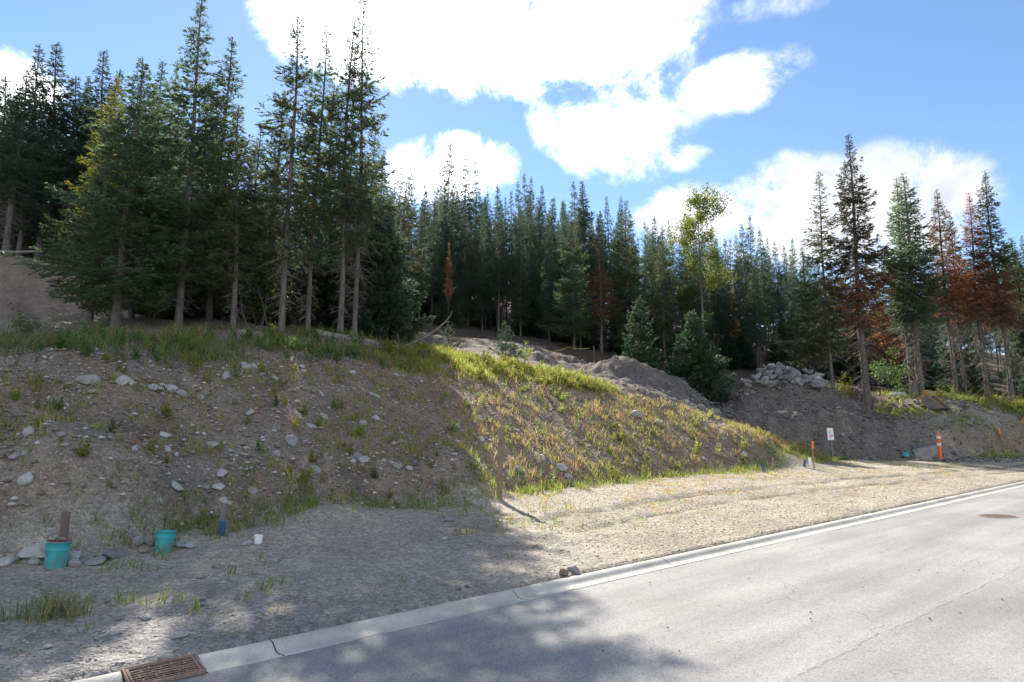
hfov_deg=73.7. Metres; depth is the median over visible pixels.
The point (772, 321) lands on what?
fir tree
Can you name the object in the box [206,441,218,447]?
stone
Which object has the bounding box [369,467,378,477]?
weed plant
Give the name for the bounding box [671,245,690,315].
fir tree
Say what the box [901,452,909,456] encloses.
plastic tub
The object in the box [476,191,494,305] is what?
fir tree
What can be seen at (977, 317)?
fir tree
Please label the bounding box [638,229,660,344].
fir tree
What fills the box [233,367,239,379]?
weed plant
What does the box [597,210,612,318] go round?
fir tree
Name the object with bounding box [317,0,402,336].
spruce tree
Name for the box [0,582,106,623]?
tall grass
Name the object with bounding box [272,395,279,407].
weed plant
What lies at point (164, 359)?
weed plant
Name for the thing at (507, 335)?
spruce sapling
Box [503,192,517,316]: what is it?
fir tree
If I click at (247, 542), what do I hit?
stone
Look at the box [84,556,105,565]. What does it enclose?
stone
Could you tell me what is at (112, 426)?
weed plant
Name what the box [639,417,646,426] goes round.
weed plant
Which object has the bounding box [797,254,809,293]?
fir tree
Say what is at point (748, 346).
young fir
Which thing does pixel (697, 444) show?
weed plant
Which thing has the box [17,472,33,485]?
stone
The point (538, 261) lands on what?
fir tree
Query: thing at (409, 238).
fir tree
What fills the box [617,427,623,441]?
weed plant
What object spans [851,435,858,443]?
boulder
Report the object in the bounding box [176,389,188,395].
stone
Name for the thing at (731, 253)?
fir tree
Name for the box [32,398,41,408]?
weed plant
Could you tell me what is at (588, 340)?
young fir
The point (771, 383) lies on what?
boulder
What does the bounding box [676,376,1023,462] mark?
dug rubble
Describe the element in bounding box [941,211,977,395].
fir tree
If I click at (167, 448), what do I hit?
stone
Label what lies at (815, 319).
fir tree
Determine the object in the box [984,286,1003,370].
fir tree
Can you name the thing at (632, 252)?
fir tree
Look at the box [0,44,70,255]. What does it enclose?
fir tree
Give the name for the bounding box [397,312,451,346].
dead branch
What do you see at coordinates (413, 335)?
leafy shrub
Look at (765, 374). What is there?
boulder
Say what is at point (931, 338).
fir tree
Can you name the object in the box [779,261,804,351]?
fir tree
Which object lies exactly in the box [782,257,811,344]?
fir tree
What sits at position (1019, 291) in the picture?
fir tree
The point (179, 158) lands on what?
spruce tree
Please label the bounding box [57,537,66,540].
stone
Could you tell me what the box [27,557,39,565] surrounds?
stone
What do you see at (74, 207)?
fir tree
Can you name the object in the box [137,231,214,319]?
young fir
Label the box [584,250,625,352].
spruce tree
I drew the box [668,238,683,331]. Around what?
fir tree
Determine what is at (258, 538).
pipe stub
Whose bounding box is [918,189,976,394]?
fir tree
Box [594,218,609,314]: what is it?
fir tree
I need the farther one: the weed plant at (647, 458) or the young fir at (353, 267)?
the young fir at (353, 267)
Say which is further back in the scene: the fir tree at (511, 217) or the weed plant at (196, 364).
the fir tree at (511, 217)
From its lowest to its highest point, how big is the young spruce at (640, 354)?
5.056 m
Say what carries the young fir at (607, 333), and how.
on the ground at (22, 287)
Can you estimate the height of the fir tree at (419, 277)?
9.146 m
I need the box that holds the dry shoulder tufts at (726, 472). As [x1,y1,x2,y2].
[443,449,1016,531]
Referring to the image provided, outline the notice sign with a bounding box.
[827,428,833,455]
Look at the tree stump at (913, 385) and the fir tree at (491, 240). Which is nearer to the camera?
the tree stump at (913, 385)
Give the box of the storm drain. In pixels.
[121,653,206,681]
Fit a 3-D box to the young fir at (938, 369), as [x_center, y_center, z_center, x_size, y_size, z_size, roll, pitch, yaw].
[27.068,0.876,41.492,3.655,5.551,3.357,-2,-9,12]
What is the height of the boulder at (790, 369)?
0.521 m
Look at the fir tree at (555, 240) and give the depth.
63.28 m
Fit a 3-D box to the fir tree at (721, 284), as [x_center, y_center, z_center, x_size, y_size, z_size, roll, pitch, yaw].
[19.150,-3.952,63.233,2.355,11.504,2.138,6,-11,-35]
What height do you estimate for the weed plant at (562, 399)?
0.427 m
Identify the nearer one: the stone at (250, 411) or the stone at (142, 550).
the stone at (142, 550)
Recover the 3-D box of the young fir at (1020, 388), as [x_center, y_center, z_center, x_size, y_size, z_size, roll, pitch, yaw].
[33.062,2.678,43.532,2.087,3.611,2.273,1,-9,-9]
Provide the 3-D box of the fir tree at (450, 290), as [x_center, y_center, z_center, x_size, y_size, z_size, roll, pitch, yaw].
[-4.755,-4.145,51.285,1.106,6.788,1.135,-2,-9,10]
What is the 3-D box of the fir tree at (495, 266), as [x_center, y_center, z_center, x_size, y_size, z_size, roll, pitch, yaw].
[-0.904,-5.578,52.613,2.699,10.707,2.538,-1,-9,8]
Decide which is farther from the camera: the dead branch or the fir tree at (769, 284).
the fir tree at (769, 284)
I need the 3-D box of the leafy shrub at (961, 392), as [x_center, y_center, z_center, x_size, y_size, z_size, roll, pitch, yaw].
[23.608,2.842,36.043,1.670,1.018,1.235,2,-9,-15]
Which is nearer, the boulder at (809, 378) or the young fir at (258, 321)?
the young fir at (258, 321)
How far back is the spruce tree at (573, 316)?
47.88 m
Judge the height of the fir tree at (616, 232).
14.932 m
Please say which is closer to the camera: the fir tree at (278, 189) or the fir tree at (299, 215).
the fir tree at (299, 215)
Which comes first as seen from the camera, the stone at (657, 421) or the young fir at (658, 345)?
the stone at (657, 421)
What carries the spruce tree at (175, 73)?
on the ground at (22, 287)
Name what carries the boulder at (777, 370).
on the boulder
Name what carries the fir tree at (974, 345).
on the ground at (22, 287)
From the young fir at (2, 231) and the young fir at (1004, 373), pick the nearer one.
the young fir at (2, 231)
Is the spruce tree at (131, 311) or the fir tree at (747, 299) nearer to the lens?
the spruce tree at (131, 311)
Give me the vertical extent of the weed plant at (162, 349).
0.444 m
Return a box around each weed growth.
[0,319,375,362]
[2,351,478,524]
[422,375,811,479]
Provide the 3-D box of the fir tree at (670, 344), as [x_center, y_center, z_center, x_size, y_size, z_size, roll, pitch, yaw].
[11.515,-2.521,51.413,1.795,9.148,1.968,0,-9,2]
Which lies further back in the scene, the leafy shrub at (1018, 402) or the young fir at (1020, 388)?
the young fir at (1020, 388)
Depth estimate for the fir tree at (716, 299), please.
55.62 m
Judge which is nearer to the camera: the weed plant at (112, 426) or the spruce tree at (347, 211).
the weed plant at (112, 426)
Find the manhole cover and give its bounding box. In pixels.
[977,514,1019,517]
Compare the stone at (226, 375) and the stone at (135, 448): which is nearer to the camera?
the stone at (135, 448)
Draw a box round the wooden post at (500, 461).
[496,427,504,499]
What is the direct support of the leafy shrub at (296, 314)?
on the ground at (22, 287)
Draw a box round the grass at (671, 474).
[42,437,857,552]
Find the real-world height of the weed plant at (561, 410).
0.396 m
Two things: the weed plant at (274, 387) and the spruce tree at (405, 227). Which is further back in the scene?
the spruce tree at (405, 227)
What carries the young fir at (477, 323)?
on the ground at (22, 287)
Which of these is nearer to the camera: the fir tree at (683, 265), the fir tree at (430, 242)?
the fir tree at (430, 242)
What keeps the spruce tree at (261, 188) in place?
on the ground at (22, 287)
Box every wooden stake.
[59,512,70,538]
[218,503,227,535]
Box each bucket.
[44,538,71,568]
[154,530,175,553]
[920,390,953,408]
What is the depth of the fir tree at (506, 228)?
63.50 m
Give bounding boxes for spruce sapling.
[435,324,461,350]
[487,320,522,358]
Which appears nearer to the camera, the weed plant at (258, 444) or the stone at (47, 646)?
the stone at (47, 646)
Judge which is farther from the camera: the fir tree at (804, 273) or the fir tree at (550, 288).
the fir tree at (804, 273)
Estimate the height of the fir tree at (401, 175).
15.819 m
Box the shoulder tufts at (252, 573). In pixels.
[0,479,654,656]
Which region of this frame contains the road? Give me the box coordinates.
[172,487,1023,681]
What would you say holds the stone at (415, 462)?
on the ground at (22, 287)
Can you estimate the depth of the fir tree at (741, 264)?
86.86 m
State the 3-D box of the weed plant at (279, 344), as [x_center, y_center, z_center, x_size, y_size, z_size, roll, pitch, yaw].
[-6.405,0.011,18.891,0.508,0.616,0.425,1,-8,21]
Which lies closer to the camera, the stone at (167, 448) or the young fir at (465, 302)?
the stone at (167, 448)
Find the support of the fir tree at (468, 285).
on the ground at (22, 287)
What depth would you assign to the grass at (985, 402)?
34.97 m
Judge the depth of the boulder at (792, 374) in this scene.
34.80 m
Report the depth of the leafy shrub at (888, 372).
36.85 m
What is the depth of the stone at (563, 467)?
18.08 m
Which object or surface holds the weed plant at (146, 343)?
on the ground at (22, 287)
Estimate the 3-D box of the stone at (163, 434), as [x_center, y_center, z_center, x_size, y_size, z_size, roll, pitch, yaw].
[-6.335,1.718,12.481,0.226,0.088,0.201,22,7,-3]
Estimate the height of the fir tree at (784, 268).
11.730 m
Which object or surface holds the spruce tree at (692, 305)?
on the ground at (22, 287)
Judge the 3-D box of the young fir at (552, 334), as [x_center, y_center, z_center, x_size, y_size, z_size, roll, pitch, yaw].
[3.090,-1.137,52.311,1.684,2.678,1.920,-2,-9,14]
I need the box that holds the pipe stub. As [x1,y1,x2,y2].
[254,534,262,543]
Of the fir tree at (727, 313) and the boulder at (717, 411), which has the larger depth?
the fir tree at (727, 313)
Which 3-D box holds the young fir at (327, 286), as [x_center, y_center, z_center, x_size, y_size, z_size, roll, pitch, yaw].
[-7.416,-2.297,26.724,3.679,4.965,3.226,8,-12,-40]
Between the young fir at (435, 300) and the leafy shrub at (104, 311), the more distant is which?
the young fir at (435, 300)
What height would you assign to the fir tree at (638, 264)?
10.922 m
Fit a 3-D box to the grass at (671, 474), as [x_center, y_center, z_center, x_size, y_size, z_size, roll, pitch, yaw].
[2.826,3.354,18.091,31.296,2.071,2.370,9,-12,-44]
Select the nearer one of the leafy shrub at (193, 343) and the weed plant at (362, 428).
the weed plant at (362, 428)
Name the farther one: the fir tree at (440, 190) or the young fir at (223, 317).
the fir tree at (440, 190)
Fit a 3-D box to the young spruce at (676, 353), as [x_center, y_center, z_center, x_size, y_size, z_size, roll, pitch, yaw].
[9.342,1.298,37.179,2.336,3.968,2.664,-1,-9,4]
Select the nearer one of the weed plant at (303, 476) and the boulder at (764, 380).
the weed plant at (303, 476)
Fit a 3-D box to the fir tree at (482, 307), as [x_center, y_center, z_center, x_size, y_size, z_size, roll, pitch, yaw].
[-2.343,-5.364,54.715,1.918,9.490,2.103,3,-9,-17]
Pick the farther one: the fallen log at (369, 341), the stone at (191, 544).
the fallen log at (369, 341)
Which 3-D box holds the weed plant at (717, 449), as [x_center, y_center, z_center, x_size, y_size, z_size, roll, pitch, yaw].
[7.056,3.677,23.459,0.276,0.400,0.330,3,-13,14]
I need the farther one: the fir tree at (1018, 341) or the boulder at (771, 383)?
the fir tree at (1018, 341)
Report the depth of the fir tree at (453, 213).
67.87 m
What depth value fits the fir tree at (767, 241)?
75.09 m
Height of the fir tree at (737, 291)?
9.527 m
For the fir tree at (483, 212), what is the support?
on the ground at (22, 287)
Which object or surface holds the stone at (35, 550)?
on the ground at (22, 287)
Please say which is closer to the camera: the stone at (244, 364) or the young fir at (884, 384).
the stone at (244, 364)
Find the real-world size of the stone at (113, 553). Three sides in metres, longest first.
0.352 x 0.199 x 0.146 m
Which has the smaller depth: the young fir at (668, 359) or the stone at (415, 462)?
the stone at (415, 462)
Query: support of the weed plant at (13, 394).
on the ground at (22, 287)
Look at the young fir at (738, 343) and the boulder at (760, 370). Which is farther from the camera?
the young fir at (738, 343)
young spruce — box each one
[610,295,672,375]
[664,309,735,404]
[665,330,699,386]
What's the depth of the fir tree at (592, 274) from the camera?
57.42 m
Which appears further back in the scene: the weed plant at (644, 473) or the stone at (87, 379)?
the weed plant at (644, 473)
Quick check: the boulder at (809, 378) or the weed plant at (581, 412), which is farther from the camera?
the boulder at (809, 378)
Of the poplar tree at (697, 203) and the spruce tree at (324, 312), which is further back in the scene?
the poplar tree at (697, 203)
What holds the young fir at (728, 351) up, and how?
on the ground at (22, 287)
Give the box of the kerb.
[72,481,1023,681]
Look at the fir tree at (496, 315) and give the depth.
59.59 m
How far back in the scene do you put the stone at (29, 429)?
10.24 m
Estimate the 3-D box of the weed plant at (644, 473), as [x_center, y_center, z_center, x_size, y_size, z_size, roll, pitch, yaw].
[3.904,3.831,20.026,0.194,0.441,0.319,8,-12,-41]
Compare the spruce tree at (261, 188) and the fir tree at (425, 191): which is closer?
the spruce tree at (261, 188)
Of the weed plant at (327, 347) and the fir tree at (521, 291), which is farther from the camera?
the fir tree at (521, 291)
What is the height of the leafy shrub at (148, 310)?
1.690 m
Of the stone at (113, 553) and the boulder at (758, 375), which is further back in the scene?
the boulder at (758, 375)
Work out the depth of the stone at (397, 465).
14.66 m
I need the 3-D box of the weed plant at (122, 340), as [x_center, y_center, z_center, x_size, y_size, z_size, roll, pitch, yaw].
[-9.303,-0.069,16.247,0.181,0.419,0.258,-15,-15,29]
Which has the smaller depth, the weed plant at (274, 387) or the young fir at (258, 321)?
the weed plant at (274, 387)
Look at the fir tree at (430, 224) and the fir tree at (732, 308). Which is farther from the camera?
the fir tree at (430, 224)
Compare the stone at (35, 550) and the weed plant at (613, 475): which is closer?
the stone at (35, 550)
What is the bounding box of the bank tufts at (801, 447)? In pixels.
[0,354,827,516]
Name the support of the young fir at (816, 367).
on the ground at (22, 287)
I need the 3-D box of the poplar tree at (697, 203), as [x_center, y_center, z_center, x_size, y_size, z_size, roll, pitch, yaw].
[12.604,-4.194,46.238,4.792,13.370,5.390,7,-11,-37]
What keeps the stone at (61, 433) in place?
on the ground at (22, 287)
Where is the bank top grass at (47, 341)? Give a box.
[0,316,422,377]
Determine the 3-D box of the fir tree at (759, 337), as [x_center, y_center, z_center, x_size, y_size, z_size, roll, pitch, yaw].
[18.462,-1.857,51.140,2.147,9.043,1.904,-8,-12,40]
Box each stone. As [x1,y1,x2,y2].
[0,555,19,565]
[8,452,19,458]
[16,543,45,558]
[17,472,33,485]
[21,450,27,455]
[22,426,35,435]
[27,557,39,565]
[42,644,52,648]
[57,431,65,436]
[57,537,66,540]
[64,657,74,660]
[67,558,81,565]
[68,551,81,559]
[75,375,101,384]
[82,431,94,436]
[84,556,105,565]
[86,389,98,393]
[102,548,125,559]
[115,375,133,385]
[131,446,138,451]
[132,535,144,545]
[138,548,148,553]
[141,614,151,619]
[143,535,154,545]
[148,383,164,390]
[160,431,171,437]
[164,445,170,450]
[165,384,178,391]
[171,481,183,490]
[171,630,188,638]
[174,542,183,547]
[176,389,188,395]
[184,541,196,548]
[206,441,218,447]
[212,483,224,489]
[216,469,227,476]
[218,497,229,503]
[221,371,230,379]
[240,362,252,368]
[241,540,252,545]
[245,409,254,414]
[248,486,258,494]
[250,367,257,372]
[271,450,280,455]
[272,585,281,589]
[285,435,297,446]
[289,591,297,595]
[312,465,320,473]
[353,452,361,458]
[357,455,369,462]
[392,462,403,468]
[412,459,418,465]
[443,518,452,521]
[556,463,567,471]
[559,568,568,575]
[564,473,572,479]
[567,565,579,573]
[631,410,641,417]
[654,419,662,424]
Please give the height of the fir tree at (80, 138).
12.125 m
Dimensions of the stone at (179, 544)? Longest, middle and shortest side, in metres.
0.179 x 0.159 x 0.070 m
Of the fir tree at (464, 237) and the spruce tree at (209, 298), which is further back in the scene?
the fir tree at (464, 237)
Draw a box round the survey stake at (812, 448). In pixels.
[811,441,814,468]
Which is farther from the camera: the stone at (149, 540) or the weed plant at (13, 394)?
the weed plant at (13, 394)
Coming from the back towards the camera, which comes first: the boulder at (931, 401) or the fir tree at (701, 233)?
the fir tree at (701, 233)
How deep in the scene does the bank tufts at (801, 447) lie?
17.61 m
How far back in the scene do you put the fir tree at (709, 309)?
57.93 m
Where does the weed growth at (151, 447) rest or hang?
on the ground at (22, 287)
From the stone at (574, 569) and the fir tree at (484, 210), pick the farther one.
the fir tree at (484, 210)
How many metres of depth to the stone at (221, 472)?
11.89 m
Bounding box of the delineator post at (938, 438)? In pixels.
[935,431,946,460]
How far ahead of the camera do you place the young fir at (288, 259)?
32.74 m
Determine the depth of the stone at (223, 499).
11.28 m
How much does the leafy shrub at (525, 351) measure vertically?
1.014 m
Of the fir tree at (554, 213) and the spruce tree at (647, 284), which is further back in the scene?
the fir tree at (554, 213)
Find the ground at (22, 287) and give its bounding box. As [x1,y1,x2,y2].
[0,215,1023,681]
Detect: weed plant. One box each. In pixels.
[9,383,22,399]
[26,368,43,388]
[32,381,38,395]
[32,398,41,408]
[51,396,66,409]
[67,401,76,418]
[100,346,112,360]
[107,419,121,433]
[114,330,125,344]
[117,329,126,344]
[130,345,141,360]
[141,327,163,348]
[158,339,166,356]
[162,347,169,363]
[191,332,201,349]
[193,355,201,367]
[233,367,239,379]
[254,439,264,452]
[258,361,265,371]
[259,338,267,349]
[271,381,281,392]
[272,330,284,350]
[272,334,280,346]
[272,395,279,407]
[281,346,290,358]
[293,335,303,351]
[298,478,313,496]
[300,468,309,483]
[302,405,309,415]
[323,340,336,355]
[332,395,339,409]
[333,346,340,362]
[348,342,360,359]
[355,421,366,435]
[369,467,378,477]
[448,420,459,432]
[479,392,486,404]
[557,403,563,412]
[560,393,566,401]
[575,408,583,417]
[606,465,616,478]
[612,418,619,427]
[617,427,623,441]
[624,457,634,466]
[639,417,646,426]
[642,464,649,475]
[643,451,649,459]
[674,461,681,469]
[694,437,701,449]
[714,443,720,453]
[739,440,745,448]
[934,387,942,396]
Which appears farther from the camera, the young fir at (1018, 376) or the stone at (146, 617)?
the young fir at (1018, 376)
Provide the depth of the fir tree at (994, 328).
74.23 m
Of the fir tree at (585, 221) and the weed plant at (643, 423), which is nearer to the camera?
the weed plant at (643, 423)
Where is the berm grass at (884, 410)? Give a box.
[873,392,1023,457]
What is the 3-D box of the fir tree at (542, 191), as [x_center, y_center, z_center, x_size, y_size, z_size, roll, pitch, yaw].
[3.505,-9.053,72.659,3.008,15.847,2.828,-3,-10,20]
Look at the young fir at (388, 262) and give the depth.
25.16 m
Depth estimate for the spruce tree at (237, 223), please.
21.45 m
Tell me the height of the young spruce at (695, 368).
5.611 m
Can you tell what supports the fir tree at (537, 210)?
on the ground at (22, 287)
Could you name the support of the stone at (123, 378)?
on the ground at (22, 287)
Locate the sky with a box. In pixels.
[0,0,1023,354]
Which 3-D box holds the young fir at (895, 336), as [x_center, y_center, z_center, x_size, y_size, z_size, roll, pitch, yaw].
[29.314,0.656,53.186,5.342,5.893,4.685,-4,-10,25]
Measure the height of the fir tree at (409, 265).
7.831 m
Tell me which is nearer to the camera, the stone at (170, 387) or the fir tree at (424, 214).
the stone at (170, 387)
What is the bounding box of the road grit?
[368,529,1022,678]
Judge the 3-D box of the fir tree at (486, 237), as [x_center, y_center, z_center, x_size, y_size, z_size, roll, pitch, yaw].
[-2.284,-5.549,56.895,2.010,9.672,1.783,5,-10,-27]
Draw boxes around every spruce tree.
[0,56,212,327]
[38,75,142,321]
[88,82,172,318]
[93,0,260,326]
[134,60,188,308]
[153,36,267,321]
[158,109,194,202]
[167,76,223,312]
[187,104,276,328]
[216,129,289,322]
[218,13,340,334]
[240,97,303,325]
[280,24,357,332]
[304,83,358,321]
[313,19,380,334]
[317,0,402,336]
[337,141,363,288]
[346,125,403,270]
[394,171,426,288]
[536,212,596,348]
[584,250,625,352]
[605,200,659,353]
[621,222,674,350]
[646,225,680,367]
[652,253,715,362]
[772,248,847,372]
[796,171,872,391]
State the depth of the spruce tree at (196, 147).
28.40 m
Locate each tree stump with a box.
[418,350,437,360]
[910,380,918,396]
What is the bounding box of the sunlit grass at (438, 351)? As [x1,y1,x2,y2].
[344,329,621,394]
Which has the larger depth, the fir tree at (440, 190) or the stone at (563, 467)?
the fir tree at (440, 190)
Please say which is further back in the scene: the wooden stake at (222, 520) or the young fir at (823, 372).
the young fir at (823, 372)
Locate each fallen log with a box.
[0,250,42,253]
[315,329,378,345]
[344,334,403,349]
[889,392,905,397]
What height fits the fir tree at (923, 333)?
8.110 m
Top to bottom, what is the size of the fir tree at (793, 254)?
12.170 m
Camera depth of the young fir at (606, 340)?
60.81 m
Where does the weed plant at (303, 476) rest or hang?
on the ground at (22, 287)
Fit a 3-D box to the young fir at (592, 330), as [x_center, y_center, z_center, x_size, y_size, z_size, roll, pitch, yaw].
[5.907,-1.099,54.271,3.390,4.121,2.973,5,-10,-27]
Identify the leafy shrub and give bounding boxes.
[7,302,63,336]
[86,297,112,322]
[131,282,174,321]
[175,331,204,351]
[211,247,292,325]
[237,280,292,324]
[274,284,324,327]
[408,317,425,342]
[516,340,533,360]
[826,370,854,395]
[868,344,912,395]
[935,386,956,397]
[948,385,973,396]
[966,390,982,398]
[983,389,1007,403]
[994,397,1014,408]
[1004,395,1023,409]
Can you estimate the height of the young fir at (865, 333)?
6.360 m
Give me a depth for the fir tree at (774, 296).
73.29 m
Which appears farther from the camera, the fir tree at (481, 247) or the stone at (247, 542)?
the fir tree at (481, 247)
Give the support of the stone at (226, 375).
on the ground at (22, 287)
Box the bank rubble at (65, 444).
[0,347,807,528]
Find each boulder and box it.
[713,408,720,415]
[741,378,751,386]
[753,373,761,379]
[756,368,765,374]
[758,376,768,387]
[760,372,770,378]
[767,363,775,369]
[767,380,776,386]
[769,374,776,379]
[773,365,782,375]
[776,362,785,369]
[782,368,787,374]
[786,365,798,372]
[787,370,797,380]
[794,378,804,386]
[803,374,816,382]
[811,376,826,389]
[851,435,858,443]
[912,445,937,459]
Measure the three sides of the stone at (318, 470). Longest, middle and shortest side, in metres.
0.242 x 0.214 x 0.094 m
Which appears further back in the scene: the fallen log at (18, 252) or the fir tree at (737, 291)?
the fir tree at (737, 291)
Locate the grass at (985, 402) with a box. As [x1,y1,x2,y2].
[876,389,1023,415]
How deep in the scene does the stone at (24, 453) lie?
9.78 m
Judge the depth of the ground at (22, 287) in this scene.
12.99 m
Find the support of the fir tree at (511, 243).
on the ground at (22, 287)
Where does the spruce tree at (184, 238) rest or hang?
on the ground at (22, 287)
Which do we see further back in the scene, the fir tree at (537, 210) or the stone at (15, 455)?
the fir tree at (537, 210)
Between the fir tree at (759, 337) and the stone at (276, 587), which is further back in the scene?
the fir tree at (759, 337)
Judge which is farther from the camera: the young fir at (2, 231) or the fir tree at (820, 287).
the fir tree at (820, 287)
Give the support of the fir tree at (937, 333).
on the ground at (22, 287)
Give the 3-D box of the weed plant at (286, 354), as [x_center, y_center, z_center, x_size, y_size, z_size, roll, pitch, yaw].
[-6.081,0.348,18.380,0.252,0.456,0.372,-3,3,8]
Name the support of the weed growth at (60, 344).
on the ground at (22, 287)
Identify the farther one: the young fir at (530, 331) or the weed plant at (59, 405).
the young fir at (530, 331)
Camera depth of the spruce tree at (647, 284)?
52.16 m
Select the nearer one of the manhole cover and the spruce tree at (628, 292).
the manhole cover
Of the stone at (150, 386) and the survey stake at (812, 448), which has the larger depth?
the survey stake at (812, 448)
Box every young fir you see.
[0,195,54,255]
[0,205,4,248]
[13,193,74,260]
[122,304,143,313]
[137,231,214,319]
[187,206,279,319]
[213,249,279,321]
[237,256,279,325]
[267,224,350,330]
[274,262,302,322]
[276,246,301,282]
[327,207,436,344]
[331,253,419,343]
[338,246,363,298]
[407,270,435,318]
[420,265,459,321]
[428,260,467,328]
[458,282,473,322]
[469,295,491,327]
[489,301,503,326]
[506,271,549,337]
[542,311,560,340]
[543,294,565,340]
[553,275,599,347]
[570,304,605,348]
[587,302,609,336]
[596,308,609,343]
[605,325,623,353]
[643,321,672,361]
[649,338,666,363]
[714,335,747,369]
[717,306,758,362]
[740,332,759,368]
[765,332,778,360]
[772,345,791,369]
[791,336,812,373]
[812,338,826,377]
[817,335,845,380]
[823,326,891,386]
[847,308,896,363]
[875,355,901,387]
[876,318,922,357]
[891,337,914,385]
[901,334,942,389]
[924,323,990,394]
[972,346,1005,395]
[994,342,1012,378]
[999,348,1022,385]
[1002,346,1023,396]
[1014,359,1023,399]
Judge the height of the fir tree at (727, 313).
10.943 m
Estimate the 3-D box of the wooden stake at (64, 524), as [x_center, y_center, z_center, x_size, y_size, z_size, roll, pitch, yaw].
[-5.809,2.482,8.854,0.100,0.520,0.030,1,-7,2]
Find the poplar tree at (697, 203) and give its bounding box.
[664,181,740,341]
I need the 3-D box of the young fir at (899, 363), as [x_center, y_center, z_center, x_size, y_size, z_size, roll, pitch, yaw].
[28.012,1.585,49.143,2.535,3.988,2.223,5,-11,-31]
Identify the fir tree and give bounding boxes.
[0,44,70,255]
[0,69,67,254]
[0,76,37,216]
[2,42,88,257]
[33,94,73,237]
[46,76,98,255]
[54,76,99,256]
[60,50,129,263]
[76,115,112,227]
[80,69,128,208]
[121,85,148,178]
[131,59,177,203]
[264,154,289,251]
[278,171,311,270]
[376,149,392,210]
[389,191,413,279]
[392,187,404,247]
[395,166,406,234]
[398,197,415,304]
[399,170,419,256]
[407,213,431,318]
[411,198,431,290]
[413,181,430,256]
[416,199,432,271]
[417,195,428,234]
[422,189,444,315]
[424,185,458,292]
[425,186,448,282]
[426,205,436,281]
[428,200,458,314]
[431,185,441,252]
[433,139,463,236]
[442,243,455,327]
[444,202,458,264]
[445,204,457,259]
[447,191,463,280]
[451,149,480,302]
[453,185,460,214]
[453,192,463,241]
[455,205,477,323]
[457,223,478,325]
[467,158,486,251]
[468,226,481,321]
[470,217,493,329]
[474,201,487,267]
[475,219,494,328]
[475,225,484,277]
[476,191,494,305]
[476,219,495,313]
[477,196,490,244]
[481,219,497,327]
[483,202,514,333]
[489,184,508,269]
[489,221,505,327]
[490,223,513,332]
[495,200,515,326]
[500,196,513,321]
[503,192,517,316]
[506,181,528,307]
[506,226,520,334]
[507,220,533,335]
[508,205,532,312]
[508,215,520,322]
[517,174,534,243]
[519,191,541,288]
[521,178,540,274]
[527,197,545,250]
[528,220,546,318]
[534,185,552,260]
[534,202,546,299]
[535,230,561,340]
[537,214,561,305]
[537,219,558,311]
[542,198,562,273]
[547,199,558,229]
[550,224,560,279]
[552,181,612,311]
[553,199,576,340]
[555,219,570,292]
[557,201,569,245]
[557,213,575,278]
[558,181,590,246]
[562,219,594,347]
[576,192,588,251]
[585,216,612,327]
[587,221,596,321]
[590,223,603,345]
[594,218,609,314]
[596,211,607,253]
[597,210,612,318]
[598,242,624,351]
[599,196,620,338]
[607,198,635,331]
[607,214,623,262]
[612,211,623,306]
[612,234,635,353]
[621,249,634,331]
[626,210,641,266]
[629,238,636,278]
[631,239,643,300]
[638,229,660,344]
[642,225,653,280]
[646,215,673,303]
[649,234,678,342]
[653,254,671,354]
[655,249,675,364]
[664,220,680,330]
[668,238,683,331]
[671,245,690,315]
[676,260,693,326]
[677,226,694,326]
[689,228,702,285]
[695,224,710,317]
[696,262,716,356]
[703,260,724,347]
[704,225,729,348]
[707,265,730,355]
[710,239,728,343]
[714,239,742,345]
[720,240,740,310]
[729,260,749,349]
[730,236,751,324]
[730,284,741,344]
[733,223,755,300]
[735,242,749,294]
[739,270,770,367]
[742,215,766,310]
[743,280,754,337]
[745,258,775,367]
[749,252,762,334]
[752,227,777,354]
[760,248,776,342]
[763,237,778,337]
[763,261,777,342]
[766,256,779,338]
[769,241,788,332]
[773,264,789,339]
[773,278,792,356]
[776,245,790,294]
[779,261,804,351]
[781,274,790,322]
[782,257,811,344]
[784,240,799,304]
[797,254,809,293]
[802,260,822,351]
[809,295,820,370]
[815,256,823,317]
[820,133,898,410]
[834,294,847,337]
[865,301,905,389]
[868,324,880,356]
[873,173,958,395]
[875,177,935,387]
[916,309,930,358]
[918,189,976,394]
[922,307,943,360]
[922,326,937,368]
[931,312,944,363]
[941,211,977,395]
[950,192,1006,400]
[954,250,977,365]
[964,296,990,361]
[965,169,1023,404]
[969,300,992,355]
[981,255,999,363]
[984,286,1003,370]
[993,238,1023,398]
[1013,244,1023,332]
[1019,235,1023,274]
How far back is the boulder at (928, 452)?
29.40 m
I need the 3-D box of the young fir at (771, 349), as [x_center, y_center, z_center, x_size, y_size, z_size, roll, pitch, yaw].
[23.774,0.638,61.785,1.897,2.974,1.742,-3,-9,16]
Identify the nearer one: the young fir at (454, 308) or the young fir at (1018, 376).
the young fir at (1018, 376)
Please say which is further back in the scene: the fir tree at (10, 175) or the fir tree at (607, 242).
the fir tree at (607, 242)
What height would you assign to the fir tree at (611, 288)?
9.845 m
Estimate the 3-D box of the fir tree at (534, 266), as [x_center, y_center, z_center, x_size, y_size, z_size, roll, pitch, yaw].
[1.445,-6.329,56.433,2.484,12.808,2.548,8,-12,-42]
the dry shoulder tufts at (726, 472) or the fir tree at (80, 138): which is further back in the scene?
the fir tree at (80, 138)
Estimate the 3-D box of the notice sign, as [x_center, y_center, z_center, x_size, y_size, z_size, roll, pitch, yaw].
[13.456,4.357,28.781,0.270,1.370,0.069,-2,-8,-7]
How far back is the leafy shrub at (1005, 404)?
35.05 m
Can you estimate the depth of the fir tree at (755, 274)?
70.79 m
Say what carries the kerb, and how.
on the road

